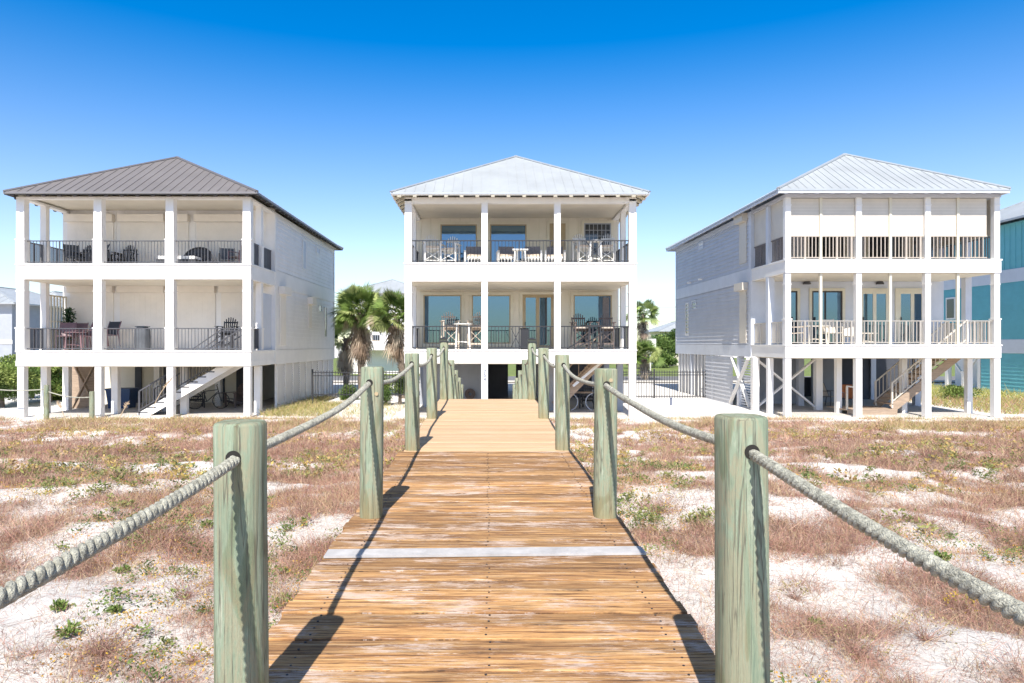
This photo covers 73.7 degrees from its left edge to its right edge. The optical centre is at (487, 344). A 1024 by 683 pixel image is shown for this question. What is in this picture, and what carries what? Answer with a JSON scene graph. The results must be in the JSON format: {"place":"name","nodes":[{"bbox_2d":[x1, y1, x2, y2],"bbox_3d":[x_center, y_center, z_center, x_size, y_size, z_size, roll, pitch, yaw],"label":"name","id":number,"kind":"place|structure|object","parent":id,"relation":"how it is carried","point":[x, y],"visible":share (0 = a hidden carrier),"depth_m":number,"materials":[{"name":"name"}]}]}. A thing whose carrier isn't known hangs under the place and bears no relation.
{"place":"outdoors","nodes":[
{"label":"outdoors","id":0,"kind":"place"},
{"bbox_2d":[156,256,202,261],"bbox_3d":[-11.845,-3.176,26.300,1.500,0.420,0.800,0,0,0],"label":"daybed","id":1,"kind":"object","parent":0,"point":[181,258],"visible":0.21,"depth_m":25.92,"materials":[{"name":"fabric"}]},
{"bbox_2d":[0,346,1023,682],"bbox_3d":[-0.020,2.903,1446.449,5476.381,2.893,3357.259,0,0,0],"label":"ground","id":2,"kind":"structure","parent":0,"point":[688,406],"depth_m":5.12,"materials":[{"name":"sand"}]},
{"bbox_2d":[0,358,40,407],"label":"shrub","id":3,"kind":"object","parent":2,"relation":"on","point":[8,374],"visible":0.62,"depth_m":28.87,"materials":[{"name":"green plant"}]},
{"bbox_2d":[0,355,40,398],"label":"shrub","id":4,"kind":"object","parent":2,"relation":"on","point":[10,360],"visible":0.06,"depth_m":30.76,"materials":[{"name":"green plant"}]},
{"bbox_2d":[0,287,61,358],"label":"street house","id":5,"kind":"structure","parent":2,"relation":"on","point":[7,317],"depth_m":50.16,"materials":[{"name":"white paint"}]},
{"bbox_2d":[44,385,48,419],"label":"rope post","id":6,"kind":"object","parent":2,"relation":"on","point":[46,401],"visible":0.66,"depth_m":24.23,"materials":[{"name":"green wood"}]},
{"bbox_2d":[36,367,61,401],"bbox_3d":[-20.591,1.479,31.861,2.730,2.542,2.505,0,0,0],"label":"shrub","id":7,"kind":"object","parent":2,"relation":"on","point":[56,380],"visible":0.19,"depth_m":31.68,"materials":[{"name":"green plant"}]},
{"bbox_2d":[49,598,75,611],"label":"dune plant","id":8,"kind":"object","parent":2,"relation":"on","point":[59,604],"visible":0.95,"depth_m":4.10,"materials":[{"name":"green plant"}]},
{"bbox_2d":[51,616,81,639],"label":"dune plant","id":9,"kind":"object","parent":2,"relation":"on","point":[68,629],"visible":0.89,"depth_m":3.71,"materials":[{"name":"green plant"}]},
{"bbox_2d":[89,391,94,417],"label":"rope post","id":10,"kind":"object","parent":2,"relation":"on","point":[91,403],"visible":0.66,"depth_m":24.23,"materials":[{"name":"green wood"}]},
{"bbox_2d":[47,592,171,659],"bbox_3d":[-2.005,1.484,3.591,0.503,0.338,0.635,0,0,36],"label":"dune plant","id":11,"kind":"object","parent":2,"relation":"on","point":[99,647],"visible":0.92,"depth_m":3.56,"materials":[{"name":"brown plant"}]},
{"bbox_2d":[3,156,343,417],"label":"beach house","id":12,"kind":"structure","parent":2,"relation":"on","point":[272,292],"depth_m":26.52,"materials":[{"name":"white paint"}]},
{"bbox_2d":[57,322,76,347],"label":"patio chair","id":13,"kind":"object","parent":12,"relation":"on","point":[67,325],"visible":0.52,"depth_m":26.58,"materials":[{"name":"red metal"}]},
{"bbox_2d":[60,307,76,349],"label":"potted plant","id":14,"kind":"object","parent":12,"relation":"on","point":[67,317],"visible":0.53,"depth_m":27.03,"materials":[{"name":"green plant"}]},
{"bbox_2d":[63,244,84,261],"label":"patio chair","id":15,"kind":"object","parent":12,"relation":"on","point":[76,248],"visible":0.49,"depth_m":26.74,"materials":[{"name":"grey fabric"}]},
{"bbox_2d":[64,332,89,349],"bbox_3d":[-15.774,-0.147,26.200,0.840,0.703,0.840,0,0,0],"label":"patio table","id":16,"kind":"object","parent":12,"relation":"on","point":[87,344],"visible":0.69,"depth_m":26.00,"materials":[{"name":"red metal"}]},
{"bbox_2d":[70,245,91,261],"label":"adirondack chair","id":17,"kind":"object","parent":12,"relation":"on","point":[89,248],"visible":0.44,"depth_m":26.56,"materials":[{"name":"plastic"}]},
{"bbox_2d":[107,321,121,345],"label":"patio chair","id":18,"kind":"object","parent":12,"relation":"on","point":[113,325],"visible":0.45,"depth_m":26.88,"materials":[{"name":"plastic"}]},
{"bbox_2d":[105,388,138,407],"bbox_3d":[-15.280,2.210,28.505,1.060,0.820,0.750,0,0,0],"label":"storage bin","id":19,"kind":"object","parent":12,"relation":"on","point":[129,395],"visible":0.56,"depth_m":28.20,"materials":[{"name":"blue plastic"}]},
{"bbox_2d":[112,245,137,261],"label":"adirondack chair","id":20,"kind":"object","parent":12,"relation":"on","point":[128,251],"visible":0.62,"depth_m":26.87,"materials":[{"name":"plastic"}]},
{"bbox_2d":[135,367,141,402],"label":"door","id":21,"kind":"structure","parent":12,"relation":"in","point":[138,370],"depth_m":30.93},
{"bbox_2d":[134,326,150,349],"bbox_3d":[-13.412,-0.264,26.501,0.498,0.930,0.568,0,0,0],"label":"covered grill","id":22,"kind":"object","parent":12,"relation":"on","point":[143,338],"visible":0.65,"depth_m":26.27,"materials":[{"name":"grey fabric"}]},
{"bbox_2d":[184,247,210,260],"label":"papasan chair","id":23,"kind":"object","parent":12,"relation":"on","point":[195,251],"visible":0.3,"depth_m":26.91,"materials":[{"name":"wicker"}]},
{"bbox_2d":[189,384,229,408],"bbox_3d":[-11.484,2.126,28.000,1.676,0.999,0.500,0,0,-15],"label":"bicycle","id":24,"kind":"object","parent":12,"relation":"on","point":[214,395],"visible":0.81,"depth_m":28.02,"materials":[{"name":"black metal"}]},
{"bbox_2d":[214,317,239,349],"bbox_3d":[-10.055,-0.443,26.367,0.740,1.289,0.775,0,0,0],"label":"adirondack chair","id":25,"kind":"object","parent":12,"relation":"on","point":[232,326],"visible":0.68,"depth_m":26.36,"materials":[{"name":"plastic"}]},
{"bbox_2d":[219,247,234,261],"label":"patio chair","id":26,"kind":"object","parent":12,"relation":"on","point":[221,254],"visible":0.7,"depth_m":26.85,"materials":[{"name":"grey fabric"}]},
{"bbox_2d":[223,383,243,407],"bbox_3d":[-10.637,2.126,28.863,0.740,0.989,0.786,0,0,30],"label":"adirondack chair","id":27,"kind":"object","parent":12,"relation":"on","point":[239,394],"visible":0.78,"depth_m":28.91,"materials":[{"name":"brown plastic"}]},
{"bbox_2d":[236,367,243,402],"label":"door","id":28,"kind":"structure","parent":12,"relation":"in","point":[240,372],"depth_m":30.93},
{"bbox_2d":[302,239,306,270],"bbox_3d":[-8.618,-4.241,32.076,0.038,1.412,0.642,0,0,0],"label":"window","id":29,"kind":"structure","parent":12,"relation":"in","point":[304,243],"depth_m":32.09,"materials":[{"name":"glass"}]},
{"bbox_2d":[142,548,213,604],"bbox_3d":[-1.950,1.468,4.407,0.604,0.332,0.582,0,0,23],"label":"dune plant","id":30,"kind":"object","parent":2,"relation":"on","point":[179,592],"visible":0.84,"depth_m":4.37,"materials":[{"name":"brown plant"}]},
{"bbox_2d":[169,637,212,665],"bbox_3d":[-1.573,1.628,3.608,0.262,0.166,0.302,0,0,0],"label":"dune plant","id":31,"kind":"object","parent":2,"relation":"on","point":[191,656],"visible":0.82,"depth_m":3.61,"materials":[{"name":"beige plant"}]},
{"bbox_2d":[213,419,268,682],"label":"rope post","id":32,"kind":"object","parent":2,"relation":"on","point":[241,636],"visible":0.94,"depth_m":2.24,"materials":[{"name":"green wood"}]},
{"bbox_2d":[0,455,240,608],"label":"rope","id":33,"kind":"object","parent":32,"relation":"attached to","point":[21,586],"visible":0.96,"depth_m":1.48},
{"bbox_2d":[267,381,370,449],"bbox_3d":[-0.842,0.325,3.645,0.052,0.148,2.655,0,0,0],"label":"rope","id":34,"kind":"object","parent":32,"relation":"attached to","point":[273,441],"visible":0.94,"depth_m":3.26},
{"bbox_2d":[338,383,359,399],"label":"shrub","id":35,"kind":"object","parent":2,"relation":"on","point":[343,397],"visible":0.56,"depth_m":32.86,"materials":[{"name":"green plant"}]},
{"bbox_2d":[335,319,375,387],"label":"palm tree","id":36,"kind":"object","parent":2,"relation":"on","point":[344,364],"visible":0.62,"depth_m":40.79,"materials":[{"name":"green plant"}]},
{"bbox_2d":[311,369,404,403],"bbox_3d":[-5.456,1.955,30.000,4.582,1.790,0.070,0,0,0],"label":"metal fence","id":37,"kind":"object","parent":2,"relation":"on","point":[332,375],"visible":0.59,"depth_m":29.99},
{"bbox_2d":[326,282,392,389],"bbox_3d":[-6.801,-0.294,35.971,3.663,6.288,3.594,0,0,0],"label":"palm tree","id":38,"kind":"object","parent":2,"relation":"on","point":[350,313],"visible":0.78,"depth_m":35.55,"materials":[{"name":"green plant"}]},
{"bbox_2d":[360,366,383,518],"bbox_3d":[-0.850,1.304,4.969,0.177,2.292,0.167,0,0,0],"label":"rope post","id":39,"kind":"object","parent":2,"relation":"on","point":[371,442],"visible":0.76,"depth_m":4.89,"materials":[{"name":"green wood"}]},
{"bbox_2d":[384,363,413,383],"bbox_3d":[-0.851,0.259,6.335,0.053,0.144,2.734,0,0,0],"label":"rope","id":40,"kind":"object","parent":39,"relation":"attached to","point":[399,375],"visible":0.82,"depth_m":6.46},
{"bbox_2d":[363,288,404,397],"bbox_3d":[-4.581,-0.044,34.034,3.266,5.790,3.253,0,0,0],"label":"palm tree","id":41,"kind":"object","parent":2,"relation":"on","point":[379,315],"visible":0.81,"depth_m":33.69,"materials":[{"name":"green plant"}]},
{"bbox_2d":[384,377,397,404],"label":"shrub","id":42,"kind":"object","parent":2,"relation":"on","point":[387,397],"visible":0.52,"depth_m":29.94,"materials":[{"name":"green plant"}]},
{"bbox_2d":[393,373,404,403],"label":"shrub","id":43,"kind":"object","parent":2,"relation":"on","point":[399,383],"visible":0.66,"depth_m":30.35,"materials":[{"name":"green plant"}]},
{"bbox_2d":[405,353,419,450],"bbox_3d":[-0.853,1.272,7.699,0.171,2.357,0.166,0,0,0],"label":"rope post","id":44,"kind":"object","parent":2,"relation":"on","point":[412,416],"visible":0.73,"depth_m":7.62,"materials":[{"name":"green wood"}]},
{"bbox_2d":[440,342,447,399],"bbox_3d":[-0.852,1.195,13.219,0.168,2.510,0.167,0,0,0],"label":"rope post","id":45,"kind":"object","parent":2,"relation":"on","point":[444,375],"visible":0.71,"depth_m":13.14,"materials":[{"name":"green wood"}]},
{"bbox_2d":[448,360,454,398],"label":"rope post","id":46,"kind":"object","parent":2,"relation":"on","point":[451,378],"visible":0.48,"depth_m":15.52,"materials":[{"name":"green wood"}]},
{"bbox_2d":[269,399,714,682],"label":"boardwalk","id":47,"kind":"structure","parent":2,"relation":"on","point":[487,547],"depth_m":3.62,"materials":[{"name":"brown wood"}]},
{"bbox_2d":[426,348,436,418],"bbox_3d":[-0.854,1.247,10.408,0.172,2.407,0.166,0,0,0],"label":"rope post","id":48,"kind":"object","parent":47,"relation":"on","point":[431,381],"visible":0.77,"depth_m":10.33,"materials":[{"name":"green wood"}]},
{"bbox_2d":[538,348,548,418],"bbox_3d":[0.850,1.248,10.409,0.170,2.405,0.167,0,0,0],"label":"rope post","id":49,"kind":"object","parent":47,"relation":"on","point":[543,388],"visible":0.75,"depth_m":10.33,"materials":[{"name":"green wood"}]},
{"bbox_2d":[0,414,1023,682],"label":"dry brush","id":50,"kind":"object","parent":2,"relation":"on","point":[334,488],"visible":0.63,"depth_m":6.33,"materials":[{"name":"plant"}]},
{"bbox_2d":[0,382,1023,433],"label":"yard grass","id":51,"kind":"structure","parent":2,"relation":"on","point":[319,405],"depth_m":23.83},
{"bbox_2d":[0,424,1023,682],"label":"green ground cover","id":52,"kind":"object","parent":2,"relation":"on","point":[184,468],"visible":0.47,"depth_m":8.40,"materials":[{"name":"green plant"}]},
{"bbox_2d":[389,155,650,417],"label":"beach house","id":53,"kind":"structure","parent":2,"relation":"on","point":[514,201],"depth_m":26.25,"materials":[{"name":"white paint"}]},
{"bbox_2d":[423,235,441,260],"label":"adirondack chair","id":54,"kind":"object","parent":53,"relation":"on","point":[426,249],"visible":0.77,"depth_m":26.09,"materials":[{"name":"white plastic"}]},
{"bbox_2d":[421,292,463,345],"bbox_3d":[-1.893,-1.068,28.364,1.801,2.245,0.068,0,0,0],"label":"window","id":55,"kind":"structure","parent":53,"relation":"in","point":[434,305],"depth_m":28.38,"materials":[{"name":"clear glass"}]},
{"bbox_2d":[438,236,461,260],"bbox_3d":[-1.450,-3.622,26.366,0.740,1.239,0.775,0,0,12],"label":"adirondack chair","id":56,"kind":"object","parent":53,"relation":"on","point":[450,249],"visible":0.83,"depth_m":26.23,"materials":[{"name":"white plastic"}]},
{"bbox_2d":[440,312,460,348],"bbox_3d":[-1.478,-0.570,26.366,0.740,1.469,0.775,0,0,-12],"label":"adirondack chair","id":57,"kind":"object","parent":53,"relation":"on","point":[442,321],"visible":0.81,"depth_m":26.50,"materials":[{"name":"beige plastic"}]},
{"bbox_2d":[438,222,479,260],"bbox_3d":[-1.217,-4.148,28.364,1.738,1.950,0.068,0,0,0],"label":"window","id":58,"kind":"structure","parent":53,"relation":"in","point":[459,230],"depth_m":28.38,"materials":[{"name":"blue glass"}]},
{"bbox_2d":[463,246,480,260],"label":"patio chair","id":59,"kind":"object","parent":53,"relation":"on","point":[474,253],"visible":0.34,"depth_m":26.45,"materials":[{"name":"white"}]},
{"bbox_2d":[466,312,480,348],"bbox_3d":[-0.410,-0.570,26.366,0.740,1.469,0.775,0,0,12],"label":"adirondack chair","id":60,"kind":"object","parent":53,"relation":"on","point":[475,328],"visible":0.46,"depth_m":26.54,"materials":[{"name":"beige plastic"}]},
{"bbox_2d":[469,292,512,345],"bbox_3d":[0.131,-1.068,28.364,1.830,2.245,0.068,0,0,0],"label":"window","id":61,"kind":"structure","parent":53,"relation":"in","point":[500,304],"depth_m":28.38,"materials":[{"name":"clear glass"}]},
{"bbox_2d":[496,247,517,260],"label":"patio chair","id":62,"kind":"object","parent":53,"relation":"on","point":[502,253],"visible":0.46,"depth_m":26.50,"materials":[{"name":"white"}]},
{"bbox_2d":[488,222,528,260],"bbox_3d":[0.842,-4.148,28.364,1.738,1.950,0.068,0,0,0],"label":"window","id":63,"kind":"structure","parent":53,"relation":"in","point":[496,230],"depth_m":28.38,"materials":[{"name":"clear glass"}]},
{"bbox_2d":[521,246,541,260],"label":"patio chair","id":64,"kind":"object","parent":53,"relation":"on","point":[533,253],"visible":0.49,"depth_m":26.49,"materials":[{"name":"white"}]},
{"bbox_2d":[520,292,553,346],"bbox_3d":[2.090,-1.033,28.357,1.530,2.356,0.083,0,0,0],"label":"door","id":65,"kind":"structure","parent":53,"relation":"in","point":[536,308],"depth_m":28.37,"materials":[{"name":"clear glass"}]},
{"bbox_2d":[545,246,565,260],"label":"patio chair","id":66,"kind":"object","parent":53,"relation":"on","point":[552,254],"visible":0.41,"depth_m":26.49,"materials":[{"name":"grey wicker"}]},
{"bbox_2d":[547,221,567,260],"bbox_3d":[2.891,-4.094,28.357,0.886,2.142,0.083,0,0,0],"label":"door","id":67,"kind":"structure","parent":53,"relation":"in","point":[550,224],"depth_m":28.37,"materials":[{"name":"beige glass"}]},
{"bbox_2d":[569,313,592,348],"bbox_3d":[3.573,-0.540,26.367,0.740,1.409,0.775,0,0,-8],"label":"adirondack chair","id":68,"kind":"object","parent":53,"relation":"on","point":[582,329],"visible":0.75,"depth_m":26.21,"materials":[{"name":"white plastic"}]},
{"bbox_2d":[572,234,593,260],"bbox_3d":[3.642,-3.677,26.365,0.740,1.349,0.775,0,0,-15],"label":"adirondack chair","id":69,"kind":"object","parent":53,"relation":"on","point":[581,247],"visible":0.59,"depth_m":26.49,"materials":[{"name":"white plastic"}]},
{"bbox_2d":[578,387,593,408],"bbox_3d":[4.170,2.126,28.369,0.740,0.989,0.786,0,0,20],"label":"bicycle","id":70,"kind":"object","parent":53,"relation":"on","point":[589,397],"visible":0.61,"depth_m":28.46,"materials":[{"name":"metal"}]},
{"bbox_2d":[571,292,614,345],"bbox_3d":[4.352,-1.068,28.364,1.809,2.245,0.068,0,0,0],"label":"door","id":71,"kind":"structure","parent":53,"relation":"in","point":[592,305],"depth_m":28.38,"materials":[{"name":"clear glass"}]},
{"bbox_2d":[581,220,613,256],"bbox_3d":[4.555,-4.408,28.364,1.343,1.530,0.068,0,0,0],"label":"window","id":72,"kind":"structure","parent":53,"relation":"in","point":[590,229],"depth_m":28.37,"materials":[{"name":"beige glass"}]},
{"bbox_2d":[596,313,615,348],"bbox_3d":[4.555,-0.540,26.367,0.740,1.409,0.775,0,0,8],"label":"adirondack chair","id":73,"kind":"object","parent":53,"relation":"on","point":[607,329],"visible":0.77,"depth_m":26.06,"materials":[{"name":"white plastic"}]},
{"bbox_2d":[598,234,616,260],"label":"adirondack chair","id":74,"kind":"object","parent":53,"relation":"on","point":[607,247],"visible":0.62,"depth_m":26.32,"materials":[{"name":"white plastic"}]},
{"bbox_2d":[522,359,527,398],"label":"rope post","id":75,"kind":"object","parent":2,"relation":"on","point":[524,381],"visible":0.4,"depth_m":15.52,"materials":[{"name":"green wood"}]},
{"bbox_2d":[528,343,535,399],"bbox_3d":[0.849,1.201,13.219,0.167,2.498,0.167,0,0,0],"label":"rope post","id":76,"kind":"object","parent":2,"relation":"on","point":[531,376],"visible":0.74,"depth_m":13.14,"materials":[{"name":"green wood"}]},
{"bbox_2d":[555,355,569,450],"bbox_3d":[0.843,1.280,7.699,0.172,2.340,0.166,0,0,0],"label":"rope post","id":77,"kind":"object","parent":2,"relation":"on","point":[562,409],"visible":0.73,"depth_m":7.62,"materials":[{"name":"green wood"}]},
{"bbox_2d":[593,368,617,518],"bbox_3d":[0.850,1.311,4.969,0.180,2.279,0.167,0,0,0],"label":"rope post","id":78,"kind":"object","parent":2,"relation":"on","point":[605,462],"visible":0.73,"depth_m":4.89,"materials":[{"name":"green wood"}]},
{"bbox_2d":[563,364,593,385],"bbox_3d":[0.846,0.275,6.335,0.054,0.141,2.734,0,0,0],"label":"rope","id":79,"kind":"object","parent":78,"relation":"attached to","point":[576,378],"visible":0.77,"depth_m":6.39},
{"bbox_2d":[604,383,713,443],"bbox_3d":[0.858,0.326,3.644,0.052,0.124,2.655,0,0,0],"label":"rope","id":80,"kind":"object","parent":78,"relation":"attached to","point":[690,431],"visible":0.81,"depth_m":3.25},
{"bbox_2d":[626,298,660,376],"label":"palm tree","id":81,"kind":"object","parent":2,"relation":"on","point":[643,332],"visible":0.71,"depth_m":55.78,"materials":[{"name":"green plant"}]},
{"bbox_2d":[636,337,667,379],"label":"palm tree","id":82,"kind":"object","parent":2,"relation":"on","point":[644,345],"visible":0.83,"depth_m":51.43,"materials":[{"name":"green plant"}]},
{"bbox_2d":[623,369,705,397],"bbox_3d":[8.278,2.025,34.000,5.427,1.650,0.070,0,0,0],"label":"metal fence","id":83,"kind":"object","parent":2,"relation":"on","point":[669,396],"visible":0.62,"depth_m":33.99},
{"bbox_2d":[714,413,769,682],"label":"rope post","id":84,"kind":"object","parent":2,"relation":"on","point":[742,619],"visible":0.98,"depth_m":2.24,"materials":[{"name":"green wood"}]},
{"bbox_2d":[749,449,1023,625],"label":"rope","id":85,"kind":"object","parent":84,"relation":"attached to","point":[1006,605],"visible":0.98,"depth_m":1.38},
{"bbox_2d":[770,576,835,600],"bbox_3d":[2.198,1.725,4.806,0.383,0.184,0.351,0,0,-18],"label":"dune plant","id":86,"kind":"object","parent":2,"relation":"on","point":[800,596],"visible":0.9,"depth_m":4.80,"materials":[{"name":"beige plant"}]},
{"bbox_2d":[665,153,1010,417],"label":"beach house","id":87,"kind":"structure","parent":2,"relation":"on","point":[859,244],"depth_m":26.30,"materials":[{"name":"white paint"}]},
{"bbox_2d":[791,288,799,343],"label":"door","id":88,"kind":"structure","parent":87,"relation":"in","point":[795,292],"depth_m":28.01,"materials":[{"name":"white metal"}]},
{"bbox_2d":[809,288,844,343],"bbox_3d":[13.921,-1.189,28.006,1.469,2.280,0.083,0,0,0],"label":"door","id":89,"kind":"structure","parent":87,"relation":"in","point":[833,299],"depth_m":28.03,"materials":[{"name":"glass"}]},
{"bbox_2d":[806,237,847,258],"bbox_3d":[13.909,-4.419,28.006,1.740,2.476,0.083,0,0,0],"label":"door","id":90,"kind":"structure","parent":87,"relation":"in","point":[810,238],"depth_m":28.03,"materials":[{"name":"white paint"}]},
{"bbox_2d":[822,319,842,343],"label":"patio chair","id":91,"kind":"object","parent":87,"relation":"on","point":[823,324],"visible":0.48,"depth_m":26.45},
{"bbox_2d":[862,288,887,343],"bbox_3d":[15.870,-1.189,28.006,1.391,2.280,0.083,0,0,0],"label":"door","id":92,"kind":"structure","parent":87,"relation":"in","point":[874,300],"depth_m":28.03,"materials":[{"name":"white glass"}]},
{"bbox_2d":[865,237,907,258],"bbox_3d":[16.374,-4.419,28.006,1.740,2.476,0.083,0,0,0],"label":"door","id":93,"kind":"structure","parent":87,"relation":"in","point":[893,238],"depth_m":28.03,"materials":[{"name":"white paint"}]},
{"bbox_2d":[895,288,921,343],"bbox_3d":[17.370,-1.189,28.006,1.309,2.280,0.083,0,0,0],"label":"door","id":94,"kind":"structure","parent":87,"relation":"in","point":[908,301],"depth_m":28.03,"materials":[{"name":"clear glass"}]},
{"bbox_2d":[909,237,938,258],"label":"door","id":95,"kind":"structure","parent":87,"relation":"in","point":[935,238],"depth_m":28.03,"materials":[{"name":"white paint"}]},
{"bbox_2d":[819,614,907,668],"bbox_3d":[2.002,1.596,3.751,0.469,0.287,0.529,0,0,0],"label":"dune plant","id":96,"kind":"object","parent":2,"relation":"on","point":[852,650],"visible":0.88,"depth_m":3.74,"materials":[{"name":"brown plant"}]},
{"bbox_2d":[887,602,961,645],"bbox_3d":[2.542,1.604,3.955,0.463,0.279,0.437,0,0,30],"label":"dune plant","id":97,"kind":"object","parent":2,"relation":"on","point":[925,634],"visible":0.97,"depth_m":3.97,"materials":[{"name":"beige plant"}]},
{"bbox_2d":[938,383,983,399],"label":"shrub","id":98,"kind":"object","parent":2,"relation":"on","point":[954,390],"visible":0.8,"depth_m":32.84,"materials":[{"name":"green plant"}]},
{"bbox_2d":[941,588,987,614],"bbox_3d":[3.081,1.652,4.444,0.321,0.219,0.320,0,0,37],"label":"dune plant","id":99,"kind":"object","parent":2,"relation":"on","point":[952,595],"visible":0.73,"depth_m":4.46,"materials":[{"name":"brown plant"}]},
{"bbox_2d":[944,201,1023,393],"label":"beach house","id":100,"kind":"structure","parent":2,"relation":"on","point":[1012,292],"depth_m":37.33,"materials":[{"name":"teal"}]},
{"bbox_2d":[946,297,954,319],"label":"window","id":101,"kind":"structure","parent":100,"relation":"in","point":[950,302],"depth_m":41.65,"materials":[{"name":"white paint"}]},
{"bbox_2d":[0,0,1023,345],"label":"sky","id":102,"kind":"structure","parent":0,"point":[324,109],"materials":[{"name":"blue"}]},
{"bbox_2d":[333,358,954,375],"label":"lawn","id":103,"kind":"structure","parent":0,"point":[512,370],"depth_m":73.00,"materials":[{"name":"green plant"}]},
{"bbox_2d":[353,279,419,373],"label":"street house","id":104,"kind":"structure","parent":103,"relation":"on","point":[393,285],"depth_m":62.00,"materials":[{"name":"white"}]},
{"bbox_2d":[647,322,677,364],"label":"street house","id":105,"kind":"structure","parent":103,"relation":"on","point":[667,327],"depth_m":89.61,"materials":[{"name":"white paint"}]},
{"bbox_2d":[651,334,675,366],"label":"tree","id":106,"kind":"object","parent":103,"relation":"on","point":[663,345],"visible":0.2,"depth_m":79.49,"materials":[{"name":"green plant"}]},
{"bbox_2d":[654,350,677,367],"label":"tree","id":107,"kind":"object","parent":103,"relation":"on","point":[669,359],"visible":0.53,"depth_m":77.30,"materials":[{"name":"green plant"}]},
{"bbox_2d":[655,328,677,365],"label":"tree","id":108,"kind":"object","parent":103,"relation":"on","point":[672,334],"visible":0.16,"depth_m":83.17,"materials":[{"name":"green plant"}]},
{"bbox_2d":[333,376,954,379],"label":"street","id":109,"kind":"structure","parent":0,"point":[656,378],"depth_m":55.24,"materials":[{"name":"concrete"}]},
{"bbox_2d":[333,380,954,381],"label":"pavement","id":110,"kind":"structure","parent":0,"point":[643,380],"depth_m":48.65,"materials":[{"name":"concrete"}]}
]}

